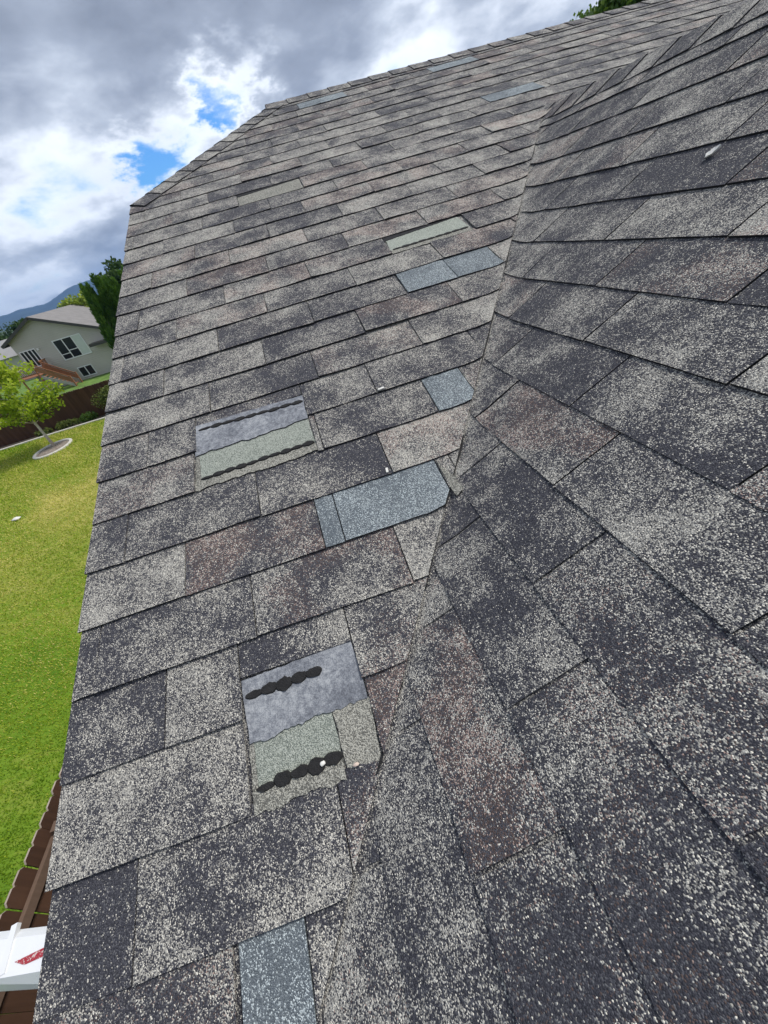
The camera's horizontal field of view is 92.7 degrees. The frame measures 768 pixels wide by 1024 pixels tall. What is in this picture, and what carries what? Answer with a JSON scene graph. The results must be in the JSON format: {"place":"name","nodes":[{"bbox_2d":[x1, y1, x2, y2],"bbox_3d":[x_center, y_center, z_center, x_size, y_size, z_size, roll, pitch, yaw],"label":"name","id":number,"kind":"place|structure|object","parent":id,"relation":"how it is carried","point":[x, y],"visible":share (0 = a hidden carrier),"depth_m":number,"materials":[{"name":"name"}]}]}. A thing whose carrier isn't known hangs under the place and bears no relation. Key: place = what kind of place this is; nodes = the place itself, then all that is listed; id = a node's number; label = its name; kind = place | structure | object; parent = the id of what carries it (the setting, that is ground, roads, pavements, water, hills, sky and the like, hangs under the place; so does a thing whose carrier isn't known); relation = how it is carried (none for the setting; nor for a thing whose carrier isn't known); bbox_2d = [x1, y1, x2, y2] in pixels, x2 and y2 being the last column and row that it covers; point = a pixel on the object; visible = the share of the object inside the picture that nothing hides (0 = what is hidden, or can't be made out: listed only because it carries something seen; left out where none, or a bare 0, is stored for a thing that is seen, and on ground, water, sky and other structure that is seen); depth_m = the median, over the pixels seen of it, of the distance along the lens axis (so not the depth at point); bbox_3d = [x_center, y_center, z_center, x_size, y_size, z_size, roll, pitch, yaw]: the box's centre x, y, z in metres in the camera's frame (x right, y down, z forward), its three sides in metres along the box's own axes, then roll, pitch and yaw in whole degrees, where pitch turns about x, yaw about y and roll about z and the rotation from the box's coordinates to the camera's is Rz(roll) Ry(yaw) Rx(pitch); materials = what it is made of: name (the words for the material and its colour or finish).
{"place":"outdoors","nodes":[
{"label":"outdoors","id":0,"kind":"place"},
{"bbox_2d":[0,280,97,329],"bbox_3d":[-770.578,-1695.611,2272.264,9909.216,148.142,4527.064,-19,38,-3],"label":"mountains","id":1,"kind":"structure","parent":0,"point":[16,315],"depth_m":2552.96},
{"bbox_2d":[0,418,104,1014],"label":"lawn","id":2,"kind":"structure","parent":0,"point":[8,806],"depth_m":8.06,"materials":[{"name":"green plant"}]},
{"bbox_2d":[0,765,62,1023],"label":"picket fence","id":3,"kind":"object","parent":2,"relation":"on","point":[28,895],"visible":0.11,"depth_m":3.29,"materials":[{"name":"brown wood"}]},
{"bbox_2d":[0,417,104,450],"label":"concrete edging","id":4,"kind":"object","parent":2,"relation":"on","point":[79,425],"visible":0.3,"depth_m":22.14,"materials":[{"name":"grey concrete"}]},
{"bbox_2d":[36,440,68,456],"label":"tree mulch","id":5,"kind":"object","parent":2,"relation":"on","point":[48,450],"visible":0.8,"depth_m":19.78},
{"bbox_2d":[0,354,65,446],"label":"young tree","id":6,"kind":"object","parent":5,"relation":"on","point":[36,402],"visible":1,"depth_m":18.57,"materials":[{"name":"green plant"}]},
{"bbox_2d":[32,438,72,459],"bbox_3d":[-17.831,-3.423,19.731,1.877,0.100,2.198,-19,38,-3],"label":"tree ring","id":7,"kind":"object","parent":2,"relation":"on","point":[47,446],"visible":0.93,"depth_m":19.57,"materials":[{"name":"concrete"}]},
{"bbox_2d":[0,414,105,448],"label":"planting bed","id":8,"kind":"object","parent":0,"point":[36,437],"depth_m":22.67,"materials":[{"name":"soil"}]},
{"bbox_2d":[34,427,53,436],"bbox_3d":[-20.836,-4.866,22.418,1.034,0.524,0.771,-19,38,-3],"label":"shrub","id":9,"kind":"object","parent":8,"relation":"on","point":[47,430],"visible":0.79,"depth_m":22.34,"materials":[{"name":"green plant"}]},
{"bbox_2d":[54,417,79,430],"bbox_3d":[-19.385,-5.420,22.488,1.556,0.612,0.718,-19,38,-3],"label":"shrub","id":10,"kind":"object","parent":8,"relation":"on","point":[63,424],"visible":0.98,"depth_m":22.38,"materials":[{"name":"green plant"}]},
{"bbox_2d":[78,411,99,422],"bbox_3d":[-18.181,-5.844,22.541,1.171,0.663,0.777,-19,38,-3],"label":"shrub","id":11,"kind":"object","parent":8,"relation":"on","point":[87,417],"visible":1,"depth_m":22.46,"materials":[{"name":"green plant"}]},
{"bbox_2d":[90,384,109,408],"bbox_3d":[-16.771,-6.875,22.351,2.129,1.666,1.072,-19,38,-3],"label":"shrub","id":12,"kind":"object","parent":8,"relation":"on","point":[102,397],"visible":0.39,"depth_m":22.02,"materials":[{"name":"green plant"}]},
{"bbox_2d":[1,372,109,405],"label":"neighbour lawn","id":13,"kind":"structure","parent":0,"point":[86,382],"depth_m":34.94,"materials":[{"name":"green plant"}]},
{"bbox_2d":[0,339,35,388],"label":"distant house","id":14,"kind":"structure","parent":13,"relation":"on","point":[9,352],"depth_m":44.03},
{"bbox_2d":[1,304,113,389],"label":"house","id":15,"kind":"structure","parent":13,"relation":"on","point":[69,337],"depth_m":33.89,"materials":[{"name":"beige paint"}]},
{"bbox_2d":[19,348,43,366],"bbox_3d":[-32.499,-14.193,33.884,1.420,1.480,0.080,-19,38,-3],"label":"window","id":16,"kind":"structure","parent":15,"relation":"in","point":[31,354],"depth_m":33.76,"materials":[{"name":"glass"}]},
{"bbox_2d":[12,358,82,395],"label":"wooden deck","id":17,"kind":"structure","parent":15,"relation":"attached to","point":[47,367],"depth_m":33.28,"materials":[{"name":"red wood"}]},
{"bbox_2d":[51,333,92,360],"bbox_3d":[-29.011,-15.367,34.080,2.590,1.760,0.080,-19,38,-3],"label":"window","id":18,"kind":"structure","parent":15,"relation":"in","point":[72,346],"depth_m":34.06,"materials":[{"name":"black glass"}]},
{"bbox_2d":[77,364,96,376],"bbox_3d":[-28.675,-13.679,35.394,1.380,0.940,0.080,-19,38,-3],"label":"window","id":19,"kind":"structure","parent":15,"relation":"in","point":[86,370],"depth_m":35.38,"materials":[{"name":"black glass"}]},
{"bbox_2d":[56,290,87,308],"bbox_3d":[-32.434,-20.843,41.096,4.304,6.911,3.856,-19,38,-3],"label":"leafy tree","id":20,"kind":"object","parent":13,"relation":"on","point":[79,300],"visible":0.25,"depth_m":38.81,"materials":[{"name":"green plant"}]},
{"bbox_2d":[77,281,115,349],"bbox_3d":[-19.835,-13.134,27.021,1.841,6.807,1.949,-39,43,-26],"label":"cedar tree","id":21,"kind":"object","parent":13,"relation":"on","point":[98,309],"visible":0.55,"depth_m":25.87,"materials":[{"name":"green plant"}]},
{"bbox_2d":[89,273,116,330],"bbox_3d":[-19.187,-13.695,27.179,1.977,7.174,1.964,-35,42,-23],"label":"cedar tree","id":22,"kind":"object","parent":13,"relation":"on","point":[105,298],"visible":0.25,"depth_m":25.64,"materials":[{"name":"green plant"}]},
{"bbox_2d":[96,256,122,284],"bbox_3d":[-25.476,-21.346,37.848,4.588,8.537,4.795,-19,38,-3],"label":"leafy tree","id":23,"kind":"object","parent":13,"relation":"on","point":[113,265],"visible":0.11,"depth_m":34.92,"materials":[{"name":"green plant"}]},
{"bbox_2d":[101,275,120,309],"bbox_3d":[-18.238,-13.707,27.085,2.003,6.884,2.021,-19,38,-3],"label":"cedar tree","id":24,"kind":"object","parent":13,"relation":"on","point":[113,285],"visible":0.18,"depth_m":25.36,"materials":[{"name":"green plant"}]},
{"bbox_2d":[117,264,122,284],"bbox_3d":[-17.460,-14.283,27.319,2.111,7.122,2.092,-19,38,-3],"label":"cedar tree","id":25,"kind":"object","parent":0,"point":[119,272],"depth_m":25.21,"materials":[{"name":"green plant"}]},
{"bbox_2d":[0,0,598,315],"label":"sky","id":26,"kind":"structure","parent":0,"point":[102,102],"materials":[{"name":"white"}]},
{"bbox_2d":[33,0,767,1023],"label":"house","id":27,"kind":"structure","parent":0,"point":[499,632],"depth_m":0.62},
{"bbox_2d":[704,144,720,157],"bbox_3d":[0.700,-0.771,0.782,0.021,0.017,0.026,-19,38,-3],"label":"feather","id":28,"kind":"object","parent":27,"relation":"on","point":[712,151],"visible":1,"depth_m":0.78,"materials":[{"name":"white"}]},
{"label":"ground","id":29,"kind":"structure","parent":0,"visible":0},
{"bbox_2d":[0,322,14,336],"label":"distant tree","id":30,"kind":"object","parent":29,"relation":"on","point":[8,333],"visible":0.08,"depth_m":82.58,"materials":[{"name":"green plant"}]},
{"bbox_2d":[8,317,23,330],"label":"distant tree","id":31,"kind":"object","parent":29,"relation":"on","point":[15,325],"visible":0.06,"depth_m":51.31,"materials":[{"name":"green plant"}]},
{"bbox_2d":[0,379,108,446],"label":"picket fence","id":32,"kind":"object","parent":29,"relation":"on","point":[77,403],"visible":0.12,"depth_m":22.50,"materials":[{"name":"brown wood"}]},
{"bbox_2d":[570,0,645,20],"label":"leafy tree","id":33,"kind":"object","parent":29,"relation":"on","point":[605,5],"visible":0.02,"depth_m":12.71,"materials":[{"name":"green plant"}]},
{"label":"side yard","id":34,"kind":"structure","parent":0,"visible":0},
{"bbox_2d":[0,922,46,991],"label":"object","id":35,"kind":"object","parent":34,"relation":"on","point":[21,953],"visible":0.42,"depth_m":1.36,"materials":[{"name":"plastic"}]}
]}

